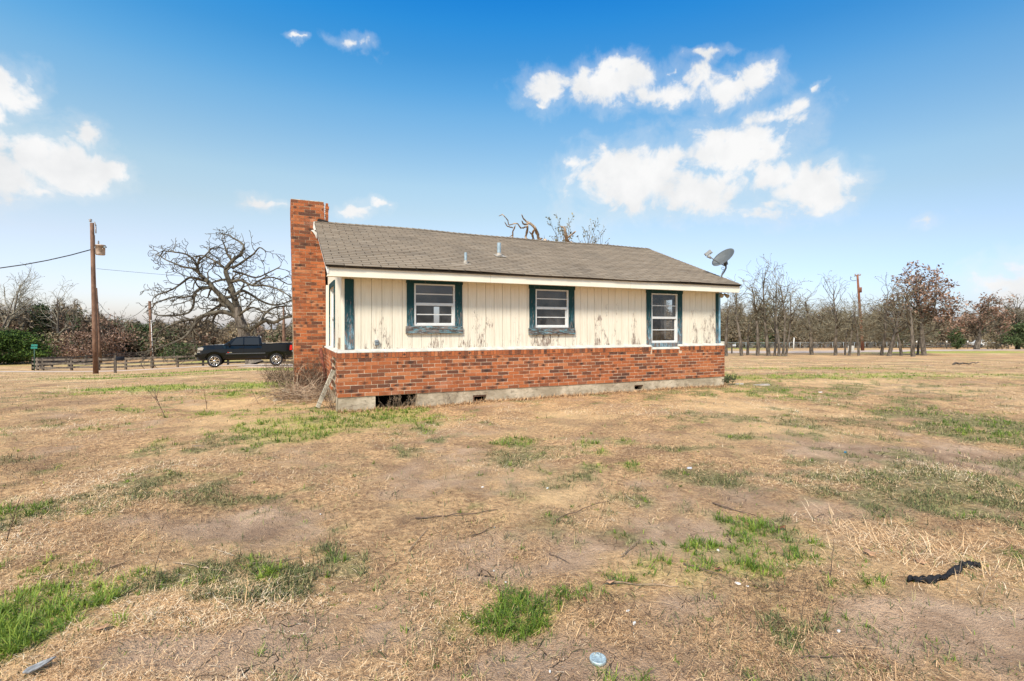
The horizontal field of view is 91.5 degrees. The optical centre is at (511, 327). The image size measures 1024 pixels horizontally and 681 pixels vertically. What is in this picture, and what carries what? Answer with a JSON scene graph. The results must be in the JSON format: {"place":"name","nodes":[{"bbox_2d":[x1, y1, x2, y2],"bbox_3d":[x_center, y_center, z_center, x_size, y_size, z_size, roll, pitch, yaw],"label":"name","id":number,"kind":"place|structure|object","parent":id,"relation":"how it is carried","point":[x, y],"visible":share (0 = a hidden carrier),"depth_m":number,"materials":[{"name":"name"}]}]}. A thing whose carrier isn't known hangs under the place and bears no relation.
{"place":"outdoors","nodes":[
{"label":"outdoors","id":0,"kind":"place"},
{"bbox_2d":[0,357,127,364],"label":"gravel road","id":1,"kind":"structure","parent":0,"point":[46,362],"depth_m":64.66,"materials":[{"name":"gravel"}]},
{"bbox_2d":[0,364,291,371],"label":"dirt road","id":2,"kind":"structure","parent":0,"point":[131,370],"depth_m":39.85,"materials":[{"name":"grey gravel"}]},
{"bbox_2d":[241,366,292,366],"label":"driveway","id":3,"kind":"structure","parent":0,"point":[261,366],"depth_m":31.35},
{"bbox_2d":[0,330,1023,680],"bbox_3d":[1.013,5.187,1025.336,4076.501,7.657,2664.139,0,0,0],"label":"ground","id":4,"kind":"structure","parent":0,"point":[940,620],"depth_m":3.77,"materials":[{"name":"beige plant"}]},
{"bbox_2d":[0,338,22,362],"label":"evergreen bush","id":5,"kind":"object","parent":4,"relation":"on","point":[5,357],"visible":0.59,"depth_m":60.70,"materials":[{"name":"green plant"}]},
{"bbox_2d":[0,280,27,330],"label":"bare tree","id":6,"kind":"object","parent":4,"relation":"on","point":[7,317],"visible":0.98,"depth_m":65.02,"materials":[{"name":"grey plant"}]},
{"bbox_2d":[6,497,23,541],"bbox_3d":[-3.290,1.277,3.302,0.120,0.320,0.014,0,0,0],"label":"weed stalk","id":7,"kind":"object","parent":4,"relation":"on","point":[12,521],"visible":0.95,"depth_m":3.30,"materials":[{"name":"plant"}]},
{"bbox_2d":[0,262,44,355],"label":"bare tree","id":8,"kind":"object","parent":4,"relation":"on","point":[23,291],"visible":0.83,"depth_m":67.29,"materials":[{"name":"grey plant"}]},
{"bbox_2d":[0,326,60,363],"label":"evergreen bush","id":9,"kind":"object","parent":4,"relation":"on","point":[16,336],"visible":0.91,"depth_m":61.65,"materials":[{"name":"green plant"}]},
{"bbox_2d":[7,274,53,332],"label":"bare tree","id":10,"kind":"object","parent":4,"relation":"on","point":[23,319],"visible":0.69,"depth_m":68.52,"materials":[{"name":"grey plant"}]},
{"bbox_2d":[31,344,37,370],"bbox_3d":[-43.081,2.779,45.000,0.580,2.565,0.070,0,0,0],"label":"street sign","id":11,"kind":"object","parent":4,"relation":"on","point":[34,347],"visible":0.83,"depth_m":44.98,"materials":[{"name":"metal"}]},
{"bbox_2d":[31,358,40,369],"bbox_3d":[-43.720,3.452,45.980,2.583,1.410,0.252,0,0,30],"label":"rail fence","id":12,"kind":"object","parent":4,"relation":"on","point":[37,363],"visible":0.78,"depth_m":45.90,"materials":[{"name":"grey wood"}]},
{"bbox_2d":[22,656,55,673],"bbox_3d":[-1.942,1.387,2.048,0.094,0.008,0.055,-9,14,-17],"label":"wood splinter","id":13,"kind":"object","parent":4,"relation":"on","point":[34,667],"visible":1,"depth_m":2.04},
{"bbox_2d":[27,298,54,348],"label":"juniper tree","id":14,"kind":"object","parent":4,"relation":"on","point":[47,330],"visible":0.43,"depth_m":72.53,"materials":[{"name":"green plant"}]},
{"bbox_2d":[26,276,76,355],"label":"bare tree","id":15,"kind":"object","parent":4,"relation":"on","point":[57,317],"visible":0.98,"depth_m":66.91,"materials":[{"name":"brown plant"}]},
{"bbox_2d":[20,331,90,361],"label":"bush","id":16,"kind":"object","parent":4,"relation":"on","point":[53,337],"visible":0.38,"depth_m":65.94,"materials":[{"name":"brown plant"}]},
{"bbox_2d":[54,297,90,353],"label":"bare tree","id":17,"kind":"object","parent":4,"relation":"on","point":[72,327],"visible":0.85,"depth_m":68.82,"materials":[{"name":"brown plant"}]},
{"bbox_2d":[48,330,108,361],"bbox_3d":[-57.184,2.529,65.947,6.014,4.507,6.475,0,0,-26],"label":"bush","id":18,"kind":"object","parent":4,"relation":"on","point":[76,351],"visible":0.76,"depth_m":64.99,"materials":[{"name":"brown plant"}]},
{"bbox_2d":[31,351,160,369],"bbox_3d":[-51.147,3.871,66.877,4.102,2.241,42.557,0,0,-12],"label":"rail fence","id":19,"kind":"object","parent":4,"relation":"on","point":[86,356],"visible":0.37,"depth_m":60.20,"materials":[{"name":"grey wood"}]},
{"bbox_2d":[88,219,106,373],"bbox_3d":[-26.167,-1.783,31.500,1.085,10.186,0.540,0,0,0],"label":"utility pole","id":20,"kind":"object","parent":4,"relation":"on","point":[98,249],"visible":1,"depth_m":31.40,"materials":[{"name":"brown wood"}]},
{"bbox_2d":[0,249,89,267],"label":"service cable","id":21,"kind":"object","parent":20,"relation":"attached to","point":[45,260],"visible":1,"depth_m":30.38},
{"bbox_2d":[104,269,275,281],"bbox_3d":[-25.195,-4.598,45.750,0.019,1.752,28.575,0,0,4],"label":"power line","id":22,"kind":"object","parent":20,"relation":"attached to","point":[186,276],"visible":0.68,"depth_m":38.16,"materials":[{"name":"metal"}]},
{"bbox_2d":[96,288,101,362],"bbox_3d":[-51.373,-0.059,62.000,0.858,9.785,0.378,0,0,0],"label":"utility pole","id":23,"kind":"object","parent":4,"relation":"on","point":[99,344],"visible":0.52,"depth_m":61.92,"materials":[{"name":"brown wood"}]},
{"bbox_2d":[91,622,109,630],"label":"fallen leaf","id":24,"kind":"object","parent":4,"relation":"on","point":[101,627],"visible":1,"depth_m":2.29,"materials":[{"name":"plant"}]},
{"bbox_2d":[73,313,142,357],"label":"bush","id":25,"kind":"object","parent":4,"relation":"on","point":[112,339],"visible":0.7,"depth_m":69.87,"materials":[{"name":"brown plant"}]},
{"bbox_2d":[114,355,124,372],"bbox_3d":[-26.027,2.504,33.054,0.560,1.380,0.180,0,0,-14],"label":"mailbox","id":26,"kind":"object","parent":4,"relation":"on","point":[116,358],"visible":0.92,"depth_m":32.97,"materials":[{"name":"grey wood"}]},
{"bbox_2d":[109,317,130,353],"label":"juniper tree","id":27,"kind":"object","parent":4,"relation":"on","point":[119,331],"visible":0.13,"depth_m":77.55,"materials":[{"name":"green plant"}]},
{"bbox_2d":[113,306,131,352],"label":"bare tree","id":28,"kind":"object","parent":4,"relation":"on","point":[122,324],"visible":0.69,"depth_m":73.84,"materials":[{"name":"brown plant"}]},
{"bbox_2d":[125,322,153,354],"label":"juniper tree","id":29,"kind":"object","parent":4,"relation":"on","point":[146,328],"visible":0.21,"depth_m":78.89,"materials":[{"name":"green plant"}]},
{"bbox_2d":[0,296,292,362],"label":"woodland","id":30,"kind":"object","parent":4,"relation":"on","point":[233,332],"visible":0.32,"depth_m":75.46,"materials":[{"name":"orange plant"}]},
{"bbox_2d":[147,301,153,367],"bbox_3d":[-35.447,0.807,48.999,0.698,6.848,0.299,0,0,0],"label":"utility pole","id":31,"kind":"object","parent":4,"relation":"on","point":[150,325],"visible":0.6,"depth_m":48.89,"materials":[{"name":"grey wood"}]},
{"bbox_2d":[150,385,165,417],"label":"weed stalk","id":32,"kind":"object","parent":4,"relation":"on","point":[158,401],"visible":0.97,"depth_m":7.96,"materials":[{"name":"plant"}]},
{"bbox_2d":[41,355,292,370],"bbox_3d":[-31.855,3.317,47.664,22.018,1.585,0.669,0,0,-14],"label":"rail fence","id":33,"kind":"object","parent":4,"relation":"on","point":[125,363],"visible":0.54,"depth_m":46.33,"materials":[{"name":"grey wood"}]},
{"bbox_2d":[155,342,201,361],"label":"juniper bush","id":34,"kind":"object","parent":4,"relation":"on","point":[178,351],"visible":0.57,"depth_m":65.45,"materials":[{"name":"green plant"}]},
{"bbox_2d":[174,562,226,571],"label":"twig","id":35,"kind":"object","parent":4,"relation":"on","point":[197,566],"visible":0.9,"depth_m":2.95,"materials":[{"name":"brown wood"}]},
{"bbox_2d":[135,225,291,367],"bbox_3d":[-25.651,-3.080,45.767,17.384,13.643,8.684,0,0,0],"label":"oak tree","id":36,"kind":"object","parent":4,"relation":"on","point":[234,310],"visible":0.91,"depth_m":45.16,"materials":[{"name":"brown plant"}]},
{"bbox_2d":[194,335,292,366],"bbox_3d":[-18.109,1.526,34.167,6.020,2.128,2.500,0,0,-25],"label":"pickup truck","id":37,"kind":"object","parent":4,"relation":"on","point":[245,348],"visible":0.95,"depth_m":33.31,"materials":[{"name":"black paint"}]},
{"bbox_2d":[257,359,292,387],"bbox_3d":[-6.071,1.176,13.257,1.223,0.860,1.099,0,0,0],"label":"dead shrub","id":38,"kind":"object","parent":4,"relation":"on","point":[279,376],"visible":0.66,"depth_m":13.06,"materials":[{"name":"brown plant"}]},
{"bbox_2d":[251,557,300,563],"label":"twig","id":39,"kind":"object","parent":4,"relation":"on","point":[275,560],"visible":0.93,"depth_m":3.04,"materials":[{"name":"brown wood"}]},
{"bbox_2d":[282,307,285,360],"bbox_3d":[-28.313,0.965,62.000,0.444,7.135,0.437,0,0,0],"label":"utility pole","id":40,"kind":"object","parent":4,"relation":"on","point":[283,333],"visible":0.32,"depth_m":61.87,"materials":[{"name":"brown wood"}]},
{"bbox_2d":[250,360,335,403],"bbox_3d":[-4.196,1.157,10.272,2.268,1.037,1.999,0,0,0],"label":"brush pile","id":41,"kind":"object","parent":4,"relation":"on","point":[306,393],"visible":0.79,"depth_m":10.01,"materials":[{"name":"brown plant"}]},
{"bbox_2d":[280,350,326,393],"bbox_3d":[-4.356,0.929,11.077,1.700,1.182,1.605,0,0,0],"label":"dead shrub","id":42,"kind":"object","parent":4,"relation":"on","point":[311,373],"visible":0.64,"depth_m":10.95,"materials":[{"name":"brown plant"}]},
{"bbox_2d":[316,370,334,407],"bbox_3d":[-3.400,1.111,9.103,0.050,0.680,0.402,0,0,33],"label":"leaning board","id":43,"kind":"object","parent":4,"relation":"on","point":[321,398],"visible":1,"depth_m":9.08,"materials":[{"name":"brown wood"}]},
{"bbox_2d":[383,391,420,408],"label":"dry weeds","id":44,"kind":"object","parent":4,"relation":"on","point":[404,401],"visible":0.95,"depth_m":9.04,"materials":[{"name":"brown plant"}]},
{"bbox_2d":[440,479,445,540],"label":"weed stalk","id":45,"kind":"object","parent":4,"relation":"on","point":[442,515],"visible":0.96,"depth_m":3.30,"materials":[{"name":"brown plant"}]},
{"bbox_2d":[415,509,497,518],"bbox_3d":[-0.418,1.416,3.792,0.628,0.026,0.023,0,0,-12],"label":"twig","id":46,"kind":"object","parent":4,"relation":"on","point":[449,515],"visible":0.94,"depth_m":3.77,"materials":[{"name":"brown wood"}]},
{"bbox_2d":[0,361,1023,680],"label":"weed tufts","id":47,"kind":"object","parent":4,"relation":"on","point":[324,557],"visible":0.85,"depth_m":3.28,"materials":[{"name":"beige plant"}]},
{"bbox_2d":[290,199,742,410],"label":"brick house","id":48,"kind":"structure","parent":4,"relation":"on","point":[520,318],"depth_m":10.57,"materials":[{"name":"brick"}]},
{"bbox_2d":[292,363,335,408],"bbox_3d":[-3.386,1.027,9.029,1.116,0.927,1.019,0,0,0],"label":"dry vine","id":49,"kind":"object","parent":48,"relation":"hanging from","point":[328,395],"visible":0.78,"depth_m":8.94,"materials":[{"name":"brown plant"}]},
{"bbox_2d":[319,348,326,381],"bbox_3d":[-4.103,0.812,10.860,0.351,0.745,0.088,0,0,43],"label":"rusty pipe","id":50,"kind":"object","parent":48,"relation":"attached to","point":[322,356],"visible":0.91,"depth_m":10.85,"materials":[{"name":"metal"}]},
{"bbox_2d":[329,280,334,347],"bbox_3d":[-3.733,-0.260,10.448,0.095,1.380,1.250,0,0,-25],"label":"window","id":51,"kind":"structure","parent":48,"relation":"in","point":[332,284],"depth_m":10.15,"materials":[{"name":"white metal"}]},
{"bbox_2d":[406,280,462,333],"bbox_3d":[-1.469,-0.395,9.470,1.108,1.010,0.110,0,0,-25],"label":"window","id":52,"kind":"structure","parent":48,"relation":"in","point":[455,326],"depth_m":9.44,"materials":[{"name":"teal wood"}]},
{"bbox_2d":[528,285,574,334],"bbox_3d":[0.836,-0.379,10.522,1.108,1.043,0.110,0,0,-25],"label":"window","id":53,"kind":"structure","parent":48,"relation":"in","point":[569,327],"depth_m":10.50,"materials":[{"name":"teal wood"}]},
{"bbox_2d":[646,289,682,346],"bbox_3d":[3.588,-0.224,11.786,1.090,1.352,0.098,0,0,-25],"label":"window","id":54,"kind":"structure","parent":48,"relation":"in","point":[677,317],"depth_m":11.78,"materials":[{"name":"white metal"}]},
{"bbox_2d":[704,248,733,277],"bbox_3d":[5.298,-1.631,12.748,0.706,0.801,0.465,0,0,27],"label":"satellite dish","id":55,"kind":"object","parent":48,"relation":"on","point":[723,257],"visible":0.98,"depth_m":12.72,"materials":[{"name":"metal"}]},
{"bbox_2d":[337,382,726,413],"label":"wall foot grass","id":56,"kind":"structure","parent":4,"relation":"on","point":[530,398],"depth_m":10.15,"materials":[{"name":"plant"}]},
{"bbox_2d":[499,214,575,241],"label":"dead tree","id":57,"kind":"object","parent":4,"relation":"on","point":[527,223],"visible":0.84,"depth_m":21.55,"materials":[{"name":"brown wood"}]},
{"bbox_2d":[544,213,609,244],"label":"bare tree","id":58,"kind":"object","parent":4,"relation":"on","point":[594,239],"visible":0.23,"depth_m":23.26,"materials":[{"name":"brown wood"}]},
{"bbox_2d":[556,501,607,520],"bbox_3d":[0.558,1.418,3.884,0.020,0.049,0.698,0,0,44],"label":"twig","id":59,"kind":"object","parent":4,"relation":"on","point":[577,511],"visible":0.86,"depth_m":3.80,"materials":[{"name":"wood"}]},
{"bbox_2d":[589,652,605,666],"bbox_3d":[0.364,1.407,2.116,0.071,0.016,0.071,2,3,0],"label":"jar lid","id":60,"kind":"object","parent":4,"relation":"on","point":[597,659],"visible":0.98,"depth_m":2.11,"materials":[{"name":"silver metal"}]},
{"bbox_2d":[612,581,675,586],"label":"twig","id":61,"kind":"object","parent":4,"relation":"on","point":[640,584],"visible":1,"depth_m":2.72,"materials":[{"name":"brown wood"}]},
{"bbox_2d":[683,563,725,576],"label":"twig","id":62,"kind":"object","parent":4,"relation":"on","point":[703,569],"visible":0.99,"depth_m":2.88,"materials":[{"name":"wood"}]},
{"bbox_2d":[722,371,736,384],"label":"green weeds","id":63,"kind":"object","parent":4,"relation":"on","point":[727,377],"visible":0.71,"depth_m":12.53,"materials":[{"name":"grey plant"}]},
{"bbox_2d":[722,293,742,355],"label":"bare tree","id":64,"kind":"object","parent":4,"relation":"on","point":[726,332],"visible":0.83,"depth_m":46.82,"materials":[{"name":"brown plant"}]},
{"bbox_2d":[712,502,755,515],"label":"twig","id":65,"kind":"object","parent":4,"relation":"on","point":[731,508],"visible":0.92,"depth_m":3.91,"materials":[{"name":"wood"}]},
{"bbox_2d":[722,274,756,355],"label":"bare tree","id":66,"kind":"object","parent":4,"relation":"on","point":[739,332],"visible":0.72,"depth_m":47.38,"materials":[{"name":"brown plant"}]},
{"bbox_2d":[738,301,763,354],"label":"bare tree","id":67,"kind":"object","parent":4,"relation":"on","point":[747,350],"visible":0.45,"depth_m":50.74,"materials":[{"name":"brown plant"}]},
{"bbox_2d":[741,317,770,343],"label":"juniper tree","id":68,"kind":"object","parent":4,"relation":"on","point":[751,330],"visible":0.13,"depth_m":97.15,"materials":[{"name":"green plant"}]},
{"bbox_2d":[741,267,773,355],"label":"bare tree","id":69,"kind":"object","parent":4,"relation":"on","point":[755,293],"visible":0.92,"depth_m":47.84,"materials":[{"name":"brown plant"}]},
{"bbox_2d":[743,253,793,355],"bbox_3d":[24.485,-2.201,47.811,5.114,10.044,4.098,0,0,37],"label":"bare tree","id":70,"kind":"object","parent":4,"relation":"on","point":[764,310],"visible":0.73,"depth_m":47.62,"materials":[{"name":"brown plant"}]},
{"bbox_2d":[754,279,794,355],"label":"bare tree","id":71,"kind":"object","parent":4,"relation":"on","point":[775,346],"visible":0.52,"depth_m":47.42,"materials":[{"name":"brown plant"}]},
{"bbox_2d":[757,304,793,344],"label":"juniper tree","id":72,"kind":"object","parent":4,"relation":"on","point":[773,326],"visible":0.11,"depth_m":96.68,"materials":[{"name":"green plant"}]},
{"bbox_2d":[753,261,798,355],"bbox_3d":[24.640,-1.760,46.820,3.942,9.051,3.519,0,0,-43],"label":"bare tree","id":73,"kind":"object","parent":4,"relation":"on","point":[777,332],"visible":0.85,"depth_m":46.52,"materials":[{"name":"brown plant"}]},
{"bbox_2d":[762,277,812,355],"bbox_3d":[25.546,-1.200,46.288,3.955,7.994,4.119,0,0,-41],"label":"bare tree","id":74,"kind":"object","parent":4,"relation":"on","point":[787,343],"visible":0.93,"depth_m":46.13,"materials":[{"name":"brown plant"}]},
{"bbox_2d":[764,265,813,355],"bbox_3d":[25.168,-1.631,45.782,3.864,8.833,4.013,0,0,10],"label":"bare tree","id":75,"kind":"object","parent":4,"relation":"on","point":[784,335],"visible":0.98,"depth_m":46.05,"materials":[{"name":"brown plant"}]},
{"bbox_2d":[794,288,824,354],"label":"bare tree","id":76,"kind":"object","parent":4,"relation":"on","point":[811,351],"visible":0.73,"depth_m":51.95,"materials":[{"name":"brown plant"}]},
{"bbox_2d":[724,342,897,348],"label":"chain link fence","id":77,"kind":"object","parent":4,"relation":"on","point":[801,342],"visible":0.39,"depth_m":90.41,"materials":[{"name":"metal"}]},
{"bbox_2d":[721,292,943,346],"bbox_3d":[34.935,-1.121,55.407,19.409,6.864,41.225,0,0,43],"label":"twig tangle","id":78,"kind":"object","parent":4,"relation":"on","point":[889,328],"visible":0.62,"depth_m":52.10,"materials":[{"name":"brown plant"}]},
{"bbox_2d":[801,655,868,657],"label":"twig","id":79,"kind":"object","parent":4,"relation":"on","point":[828,656],"visible":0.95,"depth_m":2.15,"materials":[{"name":"wood"}]},
{"bbox_2d":[818,273,859,355],"bbox_3d":[32.145,-1.459,49.247,3.759,8.738,3.672,0,0,20],"label":"bare tree","id":80,"kind":"object","parent":4,"relation":"on","point":[835,313],"visible":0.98,"depth_m":49.36,"materials":[{"name":"brown plant"}]},
{"bbox_2d":[666,300,1023,348],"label":"woodland","id":81,"kind":"object","parent":4,"relation":"on","point":[941,341],"visible":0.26,"depth_m":96.41,"materials":[{"name":"brown plant"}]},
{"bbox_2d":[833,299,856,354],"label":"bare tree","id":82,"kind":"object","parent":4,"relation":"on","point":[846,333],"visible":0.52,"depth_m":50.20,"materials":[{"name":"brown plant"}]},
{"bbox_2d":[833,292,863,355],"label":"bare tree","id":83,"kind":"object","parent":4,"relation":"on","point":[857,338],"visible":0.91,"depth_m":48.07,"materials":[{"name":"brown plant"}]},
{"bbox_2d":[834,292,872,355],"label":"bare tree","id":84,"kind":"object","parent":4,"relation":"on","point":[850,346],"visible":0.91,"depth_m":48.83,"materials":[{"name":"brown plant"}]},
{"bbox_2d":[850,274,863,350],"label":"utility pole","id":85,"kind":"object","parent":4,"relation":"on","point":[859,290],"visible":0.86,"depth_m":66.89,"materials":[{"name":"brown wood"}]},
{"bbox_2d":[863,548,876,556],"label":"fallen leaf","id":86,"kind":"object","parent":4,"relation":"on","point":[869,552],"visible":1,"depth_m":3.07,"materials":[{"name":"plant"}]},
{"bbox_2d":[728,349,1023,352],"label":"gravel lane","id":87,"kind":"structure","parent":4,"relation":"on","point":[839,351],"depth_m":63.84,"materials":[{"name":"grey gravel"}]},
{"bbox_2d":[865,272,905,355],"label":"bare tree","id":88,"kind":"object","parent":4,"relation":"on","point":[884,336],"visible":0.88,"depth_m":48.56,"materials":[{"name":"brown plant"}]},
{"bbox_2d":[877,290,917,355],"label":"bare tree","id":89,"kind":"object","parent":4,"relation":"on","point":[900,346],"visible":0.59,"depth_m":48.40,"materials":[{"name":"brown plant"}]},
{"bbox_2d":[772,499,1023,586],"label":"straw clump","id":90,"kind":"object","parent":4,"relation":"on","point":[893,537],"visible":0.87,"depth_m":3.20,"materials":[{"name":"beige plant"}]},
{"bbox_2d":[875,276,921,355],"bbox_3d":[35.934,-0.934,46.258,3.636,7.504,3.789,0,0,44],"label":"bare tree","id":91,"kind":"object","parent":4,"relation":"on","point":[891,345],"visible":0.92,"depth_m":46.24,"materials":[{"name":"brown plant"}]},
{"bbox_2d":[893,286,933,356],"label":"bare tree","id":92,"kind":"object","parent":4,"relation":"on","point":[912,341],"visible":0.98,"depth_m":44.41,"materials":[{"name":"brown plant"}]},
{"bbox_2d":[907,306,919,354],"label":"bare tree","id":93,"kind":"object","parent":4,"relation":"on","point":[918,345],"visible":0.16,"depth_m":52.92,"materials":[{"name":"brown plant"}]},
{"bbox_2d":[913,558,925,563],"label":"fallen leaf","id":94,"kind":"object","parent":4,"relation":"on","point":[922,561],"visible":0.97,"depth_m":2.99,"materials":[{"name":"plant"}]},
{"bbox_2d":[879,260,970,355],"bbox_3d":[40.794,-1.977,49.654,6.608,9.722,7.347,0,0,0],"label":"leafy oak","id":95,"kind":"object","parent":4,"relation":"on","point":[943,311],"visible":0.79,"depth_m":48.74,"materials":[{"name":"brown plant"}]},
{"bbox_2d":[907,560,980,583],"bbox_3d":[2.466,1.389,2.835,0.552,0.076,0.083,0,0,-20],"label":"black cloth","id":96,"kind":"object","parent":4,"relation":"on","point":[928,579],"visible":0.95,"depth_m":2.79,"materials":[{"name":"fabric"}]},
{"bbox_2d":[903,341,1008,348],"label":"wire fence","id":97,"kind":"object","parent":4,"relation":"on","point":[946,345],"visible":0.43,"depth_m":91.49,"materials":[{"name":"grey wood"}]},
{"bbox_2d":[945,327,967,348],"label":"juniper tree","id":98,"kind":"object","parent":4,"relation":"on","point":[957,343],"visible":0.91,"depth_m":87.90,"materials":[{"name":"green plant"}]},
{"bbox_2d":[952,362,978,364],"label":"twig","id":99,"kind":"object","parent":4,"relation":"on","point":[954,363],"visible":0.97,"depth_m":25.10,"materials":[{"name":"brown wood"}]},
{"bbox_2d":[956,290,1018,348],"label":"leafy oak","id":100,"kind":"object","parent":4,"relation":"on","point":[984,314],"visible":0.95,"depth_m":76.77,"materials":[{"name":"brown plant"}]},
{"bbox_2d":[980,560,1000,604],"bbox_3d":[2.447,1.310,2.556,0.114,0.262,0.010,0,0,0],"label":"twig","id":101,"kind":"object","parent":4,"relation":"on","point":[989,583],"visible":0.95,"depth_m":2.55,"materials":[{"name":"wood"}]},
{"bbox_2d":[969,331,1020,348],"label":"grey shrub","id":102,"kind":"object","parent":4,"relation":"on","point":[985,339],"visible":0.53,"depth_m":83.59,"materials":[{"name":"beige plant"}]},
{"bbox_2d":[982,291,1023,348],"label":"bare tree","id":103,"kind":"object","parent":4,"relation":"on","point":[1018,317],"visible":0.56,"depth_m":81.44,"materials":[{"name":"brown plant"}]},
{"bbox_2d":[986,297,1022,344],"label":"bare tree","id":104,"kind":"object","parent":4,"relation":"on","point":[1004,321],"visible":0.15,"depth_m":100.07,"materials":[{"name":"brown plant"}]},
{"bbox_2d":[996,320,1023,348],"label":"evergreen bush","id":105,"kind":"object","parent":4,"relation":"on","point":[1017,338],"visible":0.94,"depth_m":78.67,"materials":[{"name":"green plant"}]},
{"bbox_2d":[0,359,1023,680],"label":"green grass","id":106,"kind":"structure","parent":0,"point":[382,417],"depth_m":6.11,"materials":[{"name":"green plant"}]},
{"bbox_2d":[0,0,1023,329],"label":"sky","id":107,"kind":"structure","parent":0,"point":[844,139],"materials":[{"name":"blue"}]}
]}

